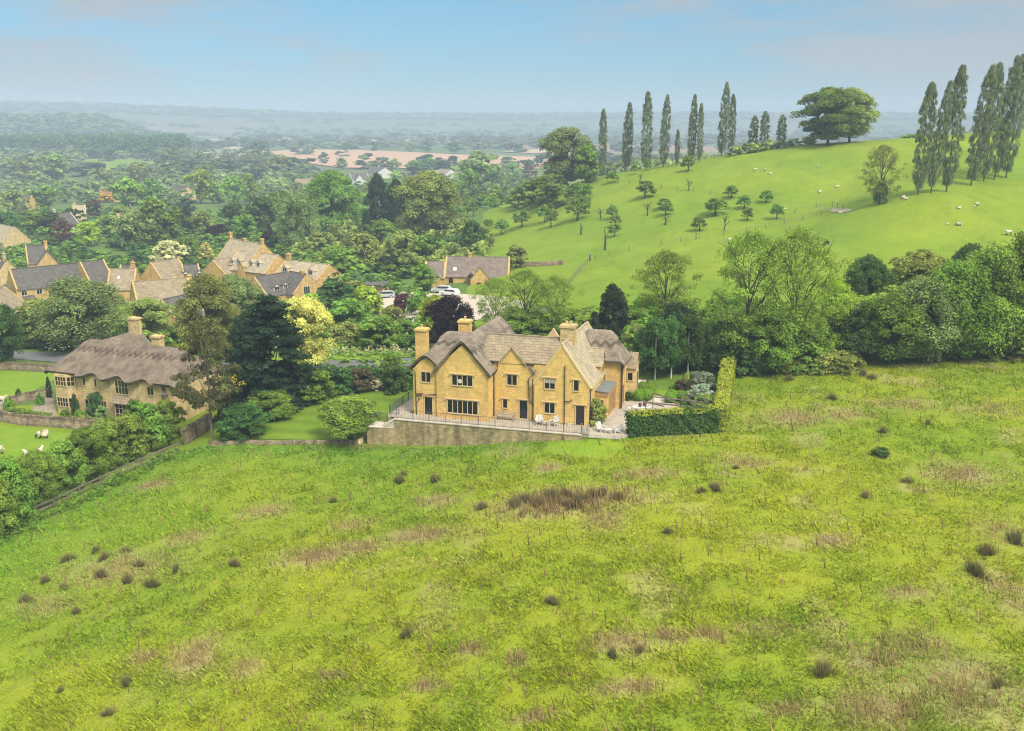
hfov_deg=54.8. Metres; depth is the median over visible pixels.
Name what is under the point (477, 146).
tree
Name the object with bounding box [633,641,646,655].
rush tussock
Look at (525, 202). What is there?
apple tree
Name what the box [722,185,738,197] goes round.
apple tree
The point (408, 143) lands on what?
tree
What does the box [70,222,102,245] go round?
tree
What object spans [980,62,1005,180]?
poplar tree
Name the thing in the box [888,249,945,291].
tree
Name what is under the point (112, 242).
village scrub
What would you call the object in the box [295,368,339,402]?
shrub
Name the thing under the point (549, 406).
window
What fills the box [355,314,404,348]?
shrub
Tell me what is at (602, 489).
rush tussock
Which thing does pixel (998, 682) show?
rush tussock
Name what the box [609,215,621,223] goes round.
apple tree
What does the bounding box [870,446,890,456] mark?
thistle patch
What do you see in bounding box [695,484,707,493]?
rush tussock
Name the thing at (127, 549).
rush tussock
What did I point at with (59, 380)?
window
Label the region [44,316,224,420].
thatched cottage
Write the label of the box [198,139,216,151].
tree
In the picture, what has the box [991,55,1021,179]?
poplar tree
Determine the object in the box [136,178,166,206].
tree
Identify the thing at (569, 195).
apple tree
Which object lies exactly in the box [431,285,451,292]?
parked car
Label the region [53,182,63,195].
tree
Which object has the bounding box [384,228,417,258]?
tree
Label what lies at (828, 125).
tree
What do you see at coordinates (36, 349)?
verge
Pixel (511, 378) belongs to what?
window
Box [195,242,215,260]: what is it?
flowering tree
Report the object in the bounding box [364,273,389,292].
garage
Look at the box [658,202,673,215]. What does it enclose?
apple tree
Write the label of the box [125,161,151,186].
tree
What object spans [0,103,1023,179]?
hedgerow trees
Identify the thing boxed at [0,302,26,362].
tree
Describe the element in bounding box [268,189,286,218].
tree
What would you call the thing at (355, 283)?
shrub
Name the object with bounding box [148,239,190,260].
tree
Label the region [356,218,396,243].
tree
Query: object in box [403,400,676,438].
terrace
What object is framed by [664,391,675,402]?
box ball
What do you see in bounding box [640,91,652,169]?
poplar tree
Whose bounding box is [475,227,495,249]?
tree
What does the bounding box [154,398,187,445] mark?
thorn tree
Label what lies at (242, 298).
tree
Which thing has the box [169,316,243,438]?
pine tree
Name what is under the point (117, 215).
village house
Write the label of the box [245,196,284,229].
tree
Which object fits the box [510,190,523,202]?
apple tree
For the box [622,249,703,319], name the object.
ash tree
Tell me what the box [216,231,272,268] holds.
village house
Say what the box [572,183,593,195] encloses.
apple tree
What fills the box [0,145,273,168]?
wood edge
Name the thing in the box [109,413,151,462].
thorn tree
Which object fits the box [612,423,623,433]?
garden chair
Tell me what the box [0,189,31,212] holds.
tree
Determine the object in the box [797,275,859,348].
ash tree
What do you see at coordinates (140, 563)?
rush tussock
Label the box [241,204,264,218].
tree
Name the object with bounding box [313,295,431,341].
garden scrub
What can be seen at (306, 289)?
window
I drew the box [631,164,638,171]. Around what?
apple tree
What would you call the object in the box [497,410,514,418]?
garden bench
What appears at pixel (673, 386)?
box ball
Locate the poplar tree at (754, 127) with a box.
[748,115,759,146]
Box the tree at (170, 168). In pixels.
[152,162,182,178]
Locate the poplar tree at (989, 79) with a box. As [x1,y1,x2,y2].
[964,63,998,185]
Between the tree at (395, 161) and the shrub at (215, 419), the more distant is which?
the tree at (395, 161)
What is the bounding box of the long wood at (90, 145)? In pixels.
[0,132,191,156]
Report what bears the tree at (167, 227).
on the ground at (896, 226)
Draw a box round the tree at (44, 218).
[34,211,64,232]
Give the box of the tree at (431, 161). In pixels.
[423,157,437,169]
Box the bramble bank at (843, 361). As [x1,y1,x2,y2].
[739,344,1023,374]
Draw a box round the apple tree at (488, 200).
[482,196,499,206]
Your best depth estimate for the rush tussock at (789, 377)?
118.30 m
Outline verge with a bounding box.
[14,346,430,360]
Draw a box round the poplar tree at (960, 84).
[941,64,968,191]
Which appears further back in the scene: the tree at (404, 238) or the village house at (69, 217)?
the village house at (69, 217)
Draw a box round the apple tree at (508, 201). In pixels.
[500,196,514,205]
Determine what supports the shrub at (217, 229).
on the ground at (896, 226)
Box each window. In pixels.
[21,290,27,295]
[36,288,42,294]
[54,376,66,386]
[56,396,68,407]
[66,376,74,386]
[68,397,76,407]
[82,377,85,385]
[93,378,97,387]
[100,400,106,406]
[114,379,128,394]
[146,386,154,395]
[303,285,309,293]
[420,371,431,382]
[445,398,479,415]
[448,278,452,283]
[449,373,474,386]
[500,397,509,408]
[504,373,518,385]
[542,376,557,389]
[542,401,556,413]
[571,378,581,391]
[621,383,623,404]
[627,372,633,381]
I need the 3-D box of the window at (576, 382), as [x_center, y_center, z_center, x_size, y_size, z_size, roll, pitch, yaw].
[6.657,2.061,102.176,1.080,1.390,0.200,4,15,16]
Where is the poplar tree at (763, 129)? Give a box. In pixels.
[759,111,770,146]
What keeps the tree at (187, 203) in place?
on the ground at (896, 226)
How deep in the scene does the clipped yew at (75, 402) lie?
127.04 m
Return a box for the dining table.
[633,405,652,408]
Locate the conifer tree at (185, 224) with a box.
[178,205,195,234]
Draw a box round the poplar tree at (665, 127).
[658,94,670,167]
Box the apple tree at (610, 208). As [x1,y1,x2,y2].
[604,205,617,214]
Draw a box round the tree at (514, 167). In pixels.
[502,162,524,177]
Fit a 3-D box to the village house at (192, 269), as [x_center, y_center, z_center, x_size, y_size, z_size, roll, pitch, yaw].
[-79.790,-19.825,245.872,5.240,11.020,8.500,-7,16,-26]
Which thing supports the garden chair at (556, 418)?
on the terrace
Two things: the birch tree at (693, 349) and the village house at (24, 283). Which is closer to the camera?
the birch tree at (693, 349)
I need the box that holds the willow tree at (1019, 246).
[994,228,1023,355]
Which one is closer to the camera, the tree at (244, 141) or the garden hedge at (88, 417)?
the garden hedge at (88, 417)
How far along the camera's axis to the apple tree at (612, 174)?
321.77 m
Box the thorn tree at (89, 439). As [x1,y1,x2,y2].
[65,425,111,480]
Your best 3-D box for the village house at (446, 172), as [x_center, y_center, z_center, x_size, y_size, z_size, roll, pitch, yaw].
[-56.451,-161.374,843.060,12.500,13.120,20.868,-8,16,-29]
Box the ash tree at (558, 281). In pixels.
[525,275,586,327]
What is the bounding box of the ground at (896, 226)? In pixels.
[0,104,1023,730]
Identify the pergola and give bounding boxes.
[641,392,712,408]
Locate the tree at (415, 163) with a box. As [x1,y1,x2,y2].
[406,160,422,171]
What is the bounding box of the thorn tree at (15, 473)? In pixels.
[0,455,38,525]
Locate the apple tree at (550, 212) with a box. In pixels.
[544,208,558,227]
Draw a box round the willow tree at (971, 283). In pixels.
[917,258,1010,361]
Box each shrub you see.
[5,324,34,348]
[32,333,77,351]
[94,405,108,418]
[164,326,188,346]
[173,343,198,356]
[201,224,226,240]
[212,390,239,424]
[214,402,274,441]
[247,388,298,419]
[259,229,278,246]
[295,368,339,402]
[304,290,331,308]
[306,231,330,249]
[316,278,357,306]
[321,245,360,273]
[324,366,357,395]
[326,321,366,348]
[328,298,373,331]
[342,279,364,296]
[348,367,378,391]
[352,284,384,312]
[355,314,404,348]
[367,378,383,391]
[371,255,401,277]
[381,305,405,329]
[382,363,408,394]
[390,317,420,348]
[393,293,415,312]
[404,365,412,386]
[405,290,428,313]
[505,311,555,335]
[506,245,528,268]
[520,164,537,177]
[554,312,598,335]
[589,398,608,425]
[625,392,632,400]
[631,323,656,372]
[646,316,684,373]
[661,301,704,367]
[675,380,691,390]
[677,399,692,407]
[679,316,708,366]
[682,372,693,386]
[686,383,714,402]
[690,324,726,369]
[690,394,713,407]
[691,371,716,391]
[693,403,708,406]
[695,319,743,370]
[696,308,725,318]
[726,333,768,374]
[784,317,837,372]
[825,301,890,358]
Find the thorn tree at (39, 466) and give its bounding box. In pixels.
[15,448,67,508]
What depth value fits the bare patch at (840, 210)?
236.00 m
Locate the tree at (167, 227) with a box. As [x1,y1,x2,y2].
[134,198,190,241]
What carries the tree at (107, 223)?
on the ground at (896, 226)
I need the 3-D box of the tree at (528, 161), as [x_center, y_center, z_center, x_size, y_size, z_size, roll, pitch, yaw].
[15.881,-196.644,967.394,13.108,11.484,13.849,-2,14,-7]
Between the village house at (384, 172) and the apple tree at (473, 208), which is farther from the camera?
the village house at (384, 172)
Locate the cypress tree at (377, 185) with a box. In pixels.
[361,172,397,230]
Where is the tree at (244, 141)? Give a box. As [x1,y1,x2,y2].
[238,138,249,147]
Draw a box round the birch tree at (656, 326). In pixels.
[638,316,672,379]
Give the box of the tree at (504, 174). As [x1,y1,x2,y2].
[482,166,512,183]
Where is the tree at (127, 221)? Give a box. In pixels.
[109,210,156,249]
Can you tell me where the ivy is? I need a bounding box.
[873,178,887,203]
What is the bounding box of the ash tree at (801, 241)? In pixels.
[752,225,853,351]
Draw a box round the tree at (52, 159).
[28,153,70,180]
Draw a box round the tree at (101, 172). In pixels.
[88,167,119,183]
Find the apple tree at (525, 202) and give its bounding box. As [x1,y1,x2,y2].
[520,198,531,207]
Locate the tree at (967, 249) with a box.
[943,243,983,271]
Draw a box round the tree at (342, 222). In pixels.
[331,210,351,229]
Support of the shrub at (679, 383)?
on the lawn at (663, 381)
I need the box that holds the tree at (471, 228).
[457,219,486,251]
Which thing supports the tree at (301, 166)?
on the ground at (896, 226)
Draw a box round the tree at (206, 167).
[191,163,217,179]
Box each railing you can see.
[367,412,387,426]
[384,409,581,433]
[389,389,413,413]
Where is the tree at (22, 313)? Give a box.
[11,297,75,346]
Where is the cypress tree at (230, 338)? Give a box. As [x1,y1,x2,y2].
[224,312,262,370]
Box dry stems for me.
[1,357,1023,730]
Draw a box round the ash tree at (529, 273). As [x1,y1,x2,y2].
[490,268,559,333]
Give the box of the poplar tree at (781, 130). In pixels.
[776,114,786,147]
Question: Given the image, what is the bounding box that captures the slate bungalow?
[445,252,510,284]
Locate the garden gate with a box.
[581,423,589,434]
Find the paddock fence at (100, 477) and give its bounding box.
[18,441,178,515]
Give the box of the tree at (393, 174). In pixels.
[387,170,402,180]
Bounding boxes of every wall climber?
[85,391,102,415]
[124,399,144,422]
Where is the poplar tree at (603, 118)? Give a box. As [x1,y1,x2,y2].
[598,108,607,175]
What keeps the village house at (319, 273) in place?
on the ground at (896, 226)
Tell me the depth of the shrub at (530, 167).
815.42 m
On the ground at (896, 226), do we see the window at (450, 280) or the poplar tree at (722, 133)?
the poplar tree at (722, 133)
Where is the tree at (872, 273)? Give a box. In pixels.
[845,254,896,296]
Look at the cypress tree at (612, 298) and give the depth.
135.90 m
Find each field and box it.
[72,180,174,187]
[78,157,155,169]
[191,147,264,155]
[206,137,290,141]
[271,149,547,167]
[341,139,517,141]
[505,149,547,152]
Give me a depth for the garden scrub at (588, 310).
151.66 m
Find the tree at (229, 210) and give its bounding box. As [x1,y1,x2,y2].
[218,203,252,234]
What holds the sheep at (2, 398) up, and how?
on the paddock at (11, 382)
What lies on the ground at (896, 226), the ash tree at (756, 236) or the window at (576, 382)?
the ash tree at (756, 236)
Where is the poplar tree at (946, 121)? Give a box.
[926,80,954,192]
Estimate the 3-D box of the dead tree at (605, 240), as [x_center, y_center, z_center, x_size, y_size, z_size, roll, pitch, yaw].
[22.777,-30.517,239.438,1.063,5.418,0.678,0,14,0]
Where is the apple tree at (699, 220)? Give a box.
[690,217,706,230]
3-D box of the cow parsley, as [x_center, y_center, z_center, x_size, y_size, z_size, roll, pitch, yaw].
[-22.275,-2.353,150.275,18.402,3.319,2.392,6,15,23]
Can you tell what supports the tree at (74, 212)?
on the ground at (896, 226)
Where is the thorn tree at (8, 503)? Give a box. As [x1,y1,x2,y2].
[0,475,20,536]
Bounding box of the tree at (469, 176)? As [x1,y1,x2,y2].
[457,168,481,199]
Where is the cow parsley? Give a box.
[326,343,414,355]
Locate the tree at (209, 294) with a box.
[171,272,241,356]
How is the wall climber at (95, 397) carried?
attached to the thatched cottage
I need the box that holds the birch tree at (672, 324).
[657,315,686,378]
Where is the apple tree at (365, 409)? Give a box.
[316,394,382,439]
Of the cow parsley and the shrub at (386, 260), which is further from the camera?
the shrub at (386, 260)
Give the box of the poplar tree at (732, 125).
[727,93,736,155]
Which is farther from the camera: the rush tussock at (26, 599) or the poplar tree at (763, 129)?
the poplar tree at (763, 129)
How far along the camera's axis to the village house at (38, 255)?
278.47 m
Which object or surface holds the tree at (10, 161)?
on the ground at (896, 226)
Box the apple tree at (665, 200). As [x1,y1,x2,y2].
[656,198,672,204]
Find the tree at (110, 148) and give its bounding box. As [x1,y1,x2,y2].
[97,145,116,159]
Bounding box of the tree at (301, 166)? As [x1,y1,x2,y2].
[295,163,311,174]
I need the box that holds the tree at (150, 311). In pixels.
[108,297,175,341]
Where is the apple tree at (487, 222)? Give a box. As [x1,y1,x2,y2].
[483,219,493,226]
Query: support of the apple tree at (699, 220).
on the ground at (896, 226)
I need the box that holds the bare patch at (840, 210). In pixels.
[830,208,851,211]
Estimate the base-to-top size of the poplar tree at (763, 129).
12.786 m
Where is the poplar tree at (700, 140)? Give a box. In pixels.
[696,103,703,161]
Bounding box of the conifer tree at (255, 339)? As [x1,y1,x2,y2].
[217,294,322,411]
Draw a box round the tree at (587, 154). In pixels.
[573,143,603,182]
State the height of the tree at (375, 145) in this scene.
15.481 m
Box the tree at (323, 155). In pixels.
[317,152,329,162]
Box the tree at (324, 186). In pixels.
[305,170,365,230]
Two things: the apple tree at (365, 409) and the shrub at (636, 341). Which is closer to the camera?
the apple tree at (365, 409)
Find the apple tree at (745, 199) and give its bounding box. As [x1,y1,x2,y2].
[735,195,751,208]
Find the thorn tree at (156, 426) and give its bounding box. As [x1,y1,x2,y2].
[129,402,171,452]
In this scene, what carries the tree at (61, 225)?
on the ground at (896, 226)
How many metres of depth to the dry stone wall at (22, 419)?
123.52 m
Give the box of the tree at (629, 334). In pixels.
[620,322,643,351]
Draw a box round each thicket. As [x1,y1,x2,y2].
[619,292,857,351]
[819,267,1023,354]
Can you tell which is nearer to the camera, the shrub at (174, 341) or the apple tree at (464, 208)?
the shrub at (174, 341)
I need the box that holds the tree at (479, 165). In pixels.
[451,150,511,191]
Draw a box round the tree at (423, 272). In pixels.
[407,264,438,290]
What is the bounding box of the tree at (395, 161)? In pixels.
[388,158,401,170]
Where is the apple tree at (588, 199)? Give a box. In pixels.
[582,196,591,208]
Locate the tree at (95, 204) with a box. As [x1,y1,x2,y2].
[84,199,102,218]
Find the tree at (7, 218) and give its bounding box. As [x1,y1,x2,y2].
[0,212,25,233]
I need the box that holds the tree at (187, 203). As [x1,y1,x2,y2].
[175,197,197,211]
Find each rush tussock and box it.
[16,591,37,603]
[37,571,54,584]
[56,686,64,693]
[57,581,68,590]
[59,552,79,562]
[71,605,80,614]
[91,545,101,552]
[93,567,108,578]
[96,550,111,561]
[98,705,118,716]
[118,544,132,552]
[120,672,131,687]
[121,570,135,583]
[132,558,148,567]
[141,576,162,587]
[172,562,178,573]
[222,556,242,566]
[326,496,337,502]
[390,473,405,483]
[398,626,414,638]
[429,472,441,482]
[475,500,488,510]
[507,494,520,508]
[512,491,540,502]
[530,495,545,506]
[541,483,566,499]
[542,594,566,604]
[555,486,575,495]
[558,496,582,507]
[571,489,585,504]
[585,487,599,498]
[598,486,606,495]
[607,645,617,658]
[613,489,623,500]
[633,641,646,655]
[660,526,673,533]
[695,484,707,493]
[708,479,721,491]
[785,374,794,380]
[810,653,840,678]
[826,393,838,400]
[859,368,867,375]
[861,489,869,498]
[865,371,877,379]
[876,425,888,433]
[900,476,917,482]
[929,357,944,362]
[963,556,992,581]
[975,541,998,555]
[989,673,1004,688]
[1005,527,1023,546]
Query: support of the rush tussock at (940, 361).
on the ground at (896, 226)
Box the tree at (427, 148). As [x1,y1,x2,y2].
[422,140,431,150]
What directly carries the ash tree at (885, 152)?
on the ground at (896, 226)
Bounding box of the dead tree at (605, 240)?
[604,229,607,249]
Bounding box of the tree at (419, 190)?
[389,169,467,233]
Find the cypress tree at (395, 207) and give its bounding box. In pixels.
[380,177,408,228]
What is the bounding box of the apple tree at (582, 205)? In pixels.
[564,197,590,220]
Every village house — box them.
[0,224,30,249]
[0,251,14,287]
[0,262,82,301]
[0,286,24,322]
[6,194,39,209]
[25,240,58,266]
[42,208,78,233]
[72,203,86,221]
[77,259,108,284]
[98,188,120,202]
[107,268,140,302]
[115,213,135,232]
[120,260,135,267]
[130,274,191,315]
[140,258,184,279]
[159,294,205,324]
[166,184,196,199]
[181,263,202,277]
[202,257,232,279]
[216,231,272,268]
[229,250,284,286]
[246,271,291,302]
[275,252,342,285]
[286,270,320,299]
[295,178,312,188]
[348,173,369,184]
[365,165,391,177]
[425,261,445,286]
[439,168,456,180]
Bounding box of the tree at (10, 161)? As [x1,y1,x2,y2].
[0,157,17,169]
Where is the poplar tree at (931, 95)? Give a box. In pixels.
[912,82,937,194]
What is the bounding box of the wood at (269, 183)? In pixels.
[0,167,308,205]
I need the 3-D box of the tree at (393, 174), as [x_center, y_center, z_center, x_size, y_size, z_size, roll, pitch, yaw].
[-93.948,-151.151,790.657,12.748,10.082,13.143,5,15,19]
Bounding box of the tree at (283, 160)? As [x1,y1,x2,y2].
[267,154,291,172]
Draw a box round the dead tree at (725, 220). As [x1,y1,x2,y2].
[723,215,729,230]
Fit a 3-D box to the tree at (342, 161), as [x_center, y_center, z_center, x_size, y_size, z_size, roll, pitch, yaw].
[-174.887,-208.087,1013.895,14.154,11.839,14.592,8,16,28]
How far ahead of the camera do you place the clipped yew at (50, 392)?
135.74 m
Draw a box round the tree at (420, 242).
[406,233,446,260]
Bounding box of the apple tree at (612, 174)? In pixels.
[604,171,619,179]
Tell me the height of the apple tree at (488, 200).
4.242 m
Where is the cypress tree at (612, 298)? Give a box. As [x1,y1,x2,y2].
[591,282,631,341]
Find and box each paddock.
[0,370,53,398]
[0,426,165,532]
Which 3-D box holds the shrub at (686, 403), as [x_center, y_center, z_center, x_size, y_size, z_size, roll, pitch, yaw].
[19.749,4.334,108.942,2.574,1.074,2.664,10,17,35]
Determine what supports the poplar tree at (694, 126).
on the ground at (896, 226)
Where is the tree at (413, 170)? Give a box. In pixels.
[406,167,419,174]
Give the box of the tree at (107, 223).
[93,214,116,236]
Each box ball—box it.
[633,389,644,400]
[638,381,647,388]
[643,388,652,400]
[646,383,656,391]
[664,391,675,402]
[667,389,676,397]
[668,383,678,389]
[676,389,685,398]
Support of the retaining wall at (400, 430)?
on the ground at (896, 226)
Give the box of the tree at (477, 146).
[471,142,488,151]
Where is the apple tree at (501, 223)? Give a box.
[492,219,509,234]
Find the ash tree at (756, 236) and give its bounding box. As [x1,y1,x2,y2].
[701,226,811,351]
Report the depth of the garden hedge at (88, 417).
124.77 m
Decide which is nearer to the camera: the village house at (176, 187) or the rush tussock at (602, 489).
the rush tussock at (602, 489)
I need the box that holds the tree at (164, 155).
[153,149,182,164]
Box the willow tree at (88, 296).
[26,274,129,350]
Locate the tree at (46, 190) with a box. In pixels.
[27,185,60,207]
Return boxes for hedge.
[4,406,52,415]
[71,414,115,421]
[623,404,721,437]
[712,356,737,431]
[727,133,944,154]
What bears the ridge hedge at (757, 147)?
on the ground at (896, 226)
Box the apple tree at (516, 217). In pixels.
[511,210,530,227]
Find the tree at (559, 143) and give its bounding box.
[537,126,592,186]
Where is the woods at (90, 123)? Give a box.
[0,100,1004,148]
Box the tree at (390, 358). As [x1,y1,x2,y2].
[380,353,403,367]
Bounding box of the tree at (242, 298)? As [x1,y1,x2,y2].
[209,273,263,334]
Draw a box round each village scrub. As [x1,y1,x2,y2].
[0,204,463,293]
[291,213,489,277]
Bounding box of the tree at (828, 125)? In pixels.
[789,86,866,144]
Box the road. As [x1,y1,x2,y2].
[12,350,415,368]
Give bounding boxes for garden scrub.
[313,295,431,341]
[496,302,630,335]
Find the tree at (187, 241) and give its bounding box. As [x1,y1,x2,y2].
[176,236,200,260]
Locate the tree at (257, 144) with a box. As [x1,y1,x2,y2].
[246,140,266,155]
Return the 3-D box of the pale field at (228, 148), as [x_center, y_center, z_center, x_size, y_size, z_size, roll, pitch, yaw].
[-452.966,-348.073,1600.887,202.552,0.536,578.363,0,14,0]
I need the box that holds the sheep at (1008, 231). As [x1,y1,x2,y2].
[1004,229,1012,234]
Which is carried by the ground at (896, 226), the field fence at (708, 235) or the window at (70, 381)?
the field fence at (708, 235)
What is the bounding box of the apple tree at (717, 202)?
[704,197,730,215]
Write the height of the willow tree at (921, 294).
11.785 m
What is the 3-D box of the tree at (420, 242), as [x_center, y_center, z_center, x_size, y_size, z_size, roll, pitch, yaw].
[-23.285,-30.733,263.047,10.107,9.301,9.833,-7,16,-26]
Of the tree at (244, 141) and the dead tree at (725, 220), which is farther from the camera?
the tree at (244, 141)
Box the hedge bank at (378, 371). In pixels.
[314,363,412,390]
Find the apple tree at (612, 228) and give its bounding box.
[608,224,621,236]
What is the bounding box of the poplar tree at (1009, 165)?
[1001,54,1023,177]
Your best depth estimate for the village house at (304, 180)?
725.46 m
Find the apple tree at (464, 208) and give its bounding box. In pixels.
[462,200,472,216]
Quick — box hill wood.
[734,119,1023,153]
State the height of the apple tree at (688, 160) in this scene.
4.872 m
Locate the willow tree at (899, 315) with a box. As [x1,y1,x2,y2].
[851,290,932,362]
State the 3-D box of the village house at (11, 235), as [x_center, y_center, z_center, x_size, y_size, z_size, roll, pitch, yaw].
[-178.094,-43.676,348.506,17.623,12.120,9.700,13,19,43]
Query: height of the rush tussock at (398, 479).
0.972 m
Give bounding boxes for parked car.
[379,290,394,297]
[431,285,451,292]
[439,288,459,295]
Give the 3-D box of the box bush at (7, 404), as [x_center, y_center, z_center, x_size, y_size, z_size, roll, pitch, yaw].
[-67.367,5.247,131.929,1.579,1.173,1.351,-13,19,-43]
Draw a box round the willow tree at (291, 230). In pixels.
[271,188,321,246]
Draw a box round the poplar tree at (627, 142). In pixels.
[622,102,633,170]
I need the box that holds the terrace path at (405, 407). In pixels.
[388,396,665,416]
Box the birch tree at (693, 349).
[673,313,705,372]
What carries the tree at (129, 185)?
on the ground at (896, 226)
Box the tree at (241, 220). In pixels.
[228,214,258,237]
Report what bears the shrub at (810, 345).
on the ground at (896, 226)
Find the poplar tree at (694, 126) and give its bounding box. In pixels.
[687,94,697,158]
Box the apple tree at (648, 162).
[643,160,651,167]
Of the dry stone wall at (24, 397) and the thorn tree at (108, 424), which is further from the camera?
the dry stone wall at (24, 397)
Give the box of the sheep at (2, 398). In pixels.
[0,395,7,401]
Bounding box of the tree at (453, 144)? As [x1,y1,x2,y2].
[443,141,465,151]
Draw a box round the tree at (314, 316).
[275,295,338,365]
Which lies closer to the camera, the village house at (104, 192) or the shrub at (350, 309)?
the shrub at (350, 309)
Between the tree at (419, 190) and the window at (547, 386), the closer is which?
the window at (547, 386)
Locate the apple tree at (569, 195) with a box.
[564,188,575,198]
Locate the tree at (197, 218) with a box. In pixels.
[190,209,214,231]
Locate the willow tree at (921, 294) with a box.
[880,272,972,362]
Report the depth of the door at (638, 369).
112.87 m
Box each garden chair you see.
[535,414,542,423]
[548,416,559,426]
[595,421,606,432]
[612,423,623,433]
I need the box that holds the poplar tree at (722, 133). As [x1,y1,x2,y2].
[717,82,730,155]
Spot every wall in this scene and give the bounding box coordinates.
[0,361,53,371]
[0,410,155,440]
[8,388,53,403]
[182,413,212,444]
[208,439,357,445]
[357,434,366,444]
[367,415,581,445]
[523,260,563,265]
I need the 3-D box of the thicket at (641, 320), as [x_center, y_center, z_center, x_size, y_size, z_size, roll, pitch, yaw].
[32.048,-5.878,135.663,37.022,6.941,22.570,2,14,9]
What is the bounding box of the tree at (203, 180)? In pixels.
[183,167,213,203]
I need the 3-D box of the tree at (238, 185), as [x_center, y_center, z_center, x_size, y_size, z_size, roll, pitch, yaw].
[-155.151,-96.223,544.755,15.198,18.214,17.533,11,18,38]
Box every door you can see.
[114,404,128,418]
[422,395,434,415]
[517,398,529,419]
[573,403,586,425]
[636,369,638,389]
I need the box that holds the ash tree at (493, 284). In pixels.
[469,277,519,322]
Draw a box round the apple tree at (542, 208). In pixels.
[536,204,552,222]
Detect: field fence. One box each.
[568,174,819,206]
[568,255,589,283]
[589,210,821,260]
[794,201,842,212]
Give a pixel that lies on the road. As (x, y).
(42, 356)
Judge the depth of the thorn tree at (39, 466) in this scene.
96.65 m
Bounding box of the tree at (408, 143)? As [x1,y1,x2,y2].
[401,141,415,151]
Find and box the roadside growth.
[0,324,415,365]
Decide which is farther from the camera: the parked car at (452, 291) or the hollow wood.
the hollow wood
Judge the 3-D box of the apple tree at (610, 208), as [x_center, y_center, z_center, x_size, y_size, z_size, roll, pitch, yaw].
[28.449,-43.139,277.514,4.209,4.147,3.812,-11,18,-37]
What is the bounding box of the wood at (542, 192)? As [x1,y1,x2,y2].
[288,170,573,207]
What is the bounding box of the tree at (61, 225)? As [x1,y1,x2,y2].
[49,219,75,243]
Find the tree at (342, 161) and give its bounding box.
[333,157,347,168]
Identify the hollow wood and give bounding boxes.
[598,140,867,175]
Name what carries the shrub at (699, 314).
on the ground at (896, 226)
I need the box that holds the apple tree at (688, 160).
[680,156,694,170]
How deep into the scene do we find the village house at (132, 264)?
241.98 m
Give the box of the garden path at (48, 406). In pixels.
[32,397,56,415]
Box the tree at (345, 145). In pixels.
[341,142,348,150]
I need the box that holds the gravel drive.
[378,292,558,333]
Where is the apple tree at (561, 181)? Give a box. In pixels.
[555,179,569,185]
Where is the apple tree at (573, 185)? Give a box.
[569,182,582,197]
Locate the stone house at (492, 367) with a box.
[408,316,639,425]
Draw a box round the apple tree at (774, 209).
[769,203,784,219]
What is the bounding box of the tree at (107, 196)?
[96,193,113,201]
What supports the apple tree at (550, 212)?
on the ground at (896, 226)
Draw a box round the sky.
[0,0,1023,114]
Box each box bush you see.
[3,401,14,408]
[59,408,70,416]
[74,409,85,416]
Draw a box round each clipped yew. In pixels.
[34,393,44,404]
[45,376,52,397]
[71,393,79,414]
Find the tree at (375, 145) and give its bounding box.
[367,141,379,150]
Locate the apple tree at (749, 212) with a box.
[741,208,753,220]
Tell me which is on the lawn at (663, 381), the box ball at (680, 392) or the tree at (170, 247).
the box ball at (680, 392)
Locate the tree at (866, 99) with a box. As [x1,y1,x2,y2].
[833,87,881,141]
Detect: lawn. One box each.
[219,389,412,466]
[639,365,719,395]
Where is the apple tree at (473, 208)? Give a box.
[467,201,479,215]
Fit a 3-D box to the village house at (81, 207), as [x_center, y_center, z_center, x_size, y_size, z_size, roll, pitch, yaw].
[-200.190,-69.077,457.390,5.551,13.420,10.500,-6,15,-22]
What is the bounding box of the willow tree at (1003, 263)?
[962,241,1023,358]
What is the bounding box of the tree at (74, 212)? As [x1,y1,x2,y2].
[62,208,87,222]
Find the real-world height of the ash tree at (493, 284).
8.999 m
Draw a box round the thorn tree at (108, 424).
[82,416,128,474]
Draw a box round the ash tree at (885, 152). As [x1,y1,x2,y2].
[854,144,907,203]
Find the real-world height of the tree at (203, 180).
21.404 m
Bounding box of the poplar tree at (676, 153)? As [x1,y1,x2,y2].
[674,129,680,164]
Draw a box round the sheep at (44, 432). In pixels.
[35,429,48,438]
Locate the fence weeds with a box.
[0,445,180,543]
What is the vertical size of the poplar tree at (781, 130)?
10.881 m
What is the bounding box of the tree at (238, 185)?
[218,175,248,203]
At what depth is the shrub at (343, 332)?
158.10 m
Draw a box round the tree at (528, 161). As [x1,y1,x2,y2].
[522,159,534,166]
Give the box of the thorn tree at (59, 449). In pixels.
[47,438,89,499]
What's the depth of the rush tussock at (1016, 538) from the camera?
73.89 m
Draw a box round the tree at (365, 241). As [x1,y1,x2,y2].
[333,232,388,263]
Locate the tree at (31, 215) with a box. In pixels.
[17,209,41,234]
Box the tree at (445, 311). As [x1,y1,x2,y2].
[421,294,476,344]
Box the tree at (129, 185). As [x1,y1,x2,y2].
[105,176,145,209]
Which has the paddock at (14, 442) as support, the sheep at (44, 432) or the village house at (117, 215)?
the sheep at (44, 432)
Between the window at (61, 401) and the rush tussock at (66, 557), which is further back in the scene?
the window at (61, 401)
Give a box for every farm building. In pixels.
[210,152,232,158]
[212,149,249,154]
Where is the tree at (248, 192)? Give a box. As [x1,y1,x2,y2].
[238,173,262,203]
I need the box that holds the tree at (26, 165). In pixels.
[13,156,40,180]
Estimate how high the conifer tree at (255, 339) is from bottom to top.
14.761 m
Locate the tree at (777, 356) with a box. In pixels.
[737,300,807,373]
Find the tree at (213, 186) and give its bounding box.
[204,181,220,203]
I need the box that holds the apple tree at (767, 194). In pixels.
[759,190,773,202]
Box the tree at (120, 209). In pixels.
[109,205,129,218]
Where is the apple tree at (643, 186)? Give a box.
[635,180,656,198]
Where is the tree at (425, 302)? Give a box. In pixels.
[418,294,452,336]

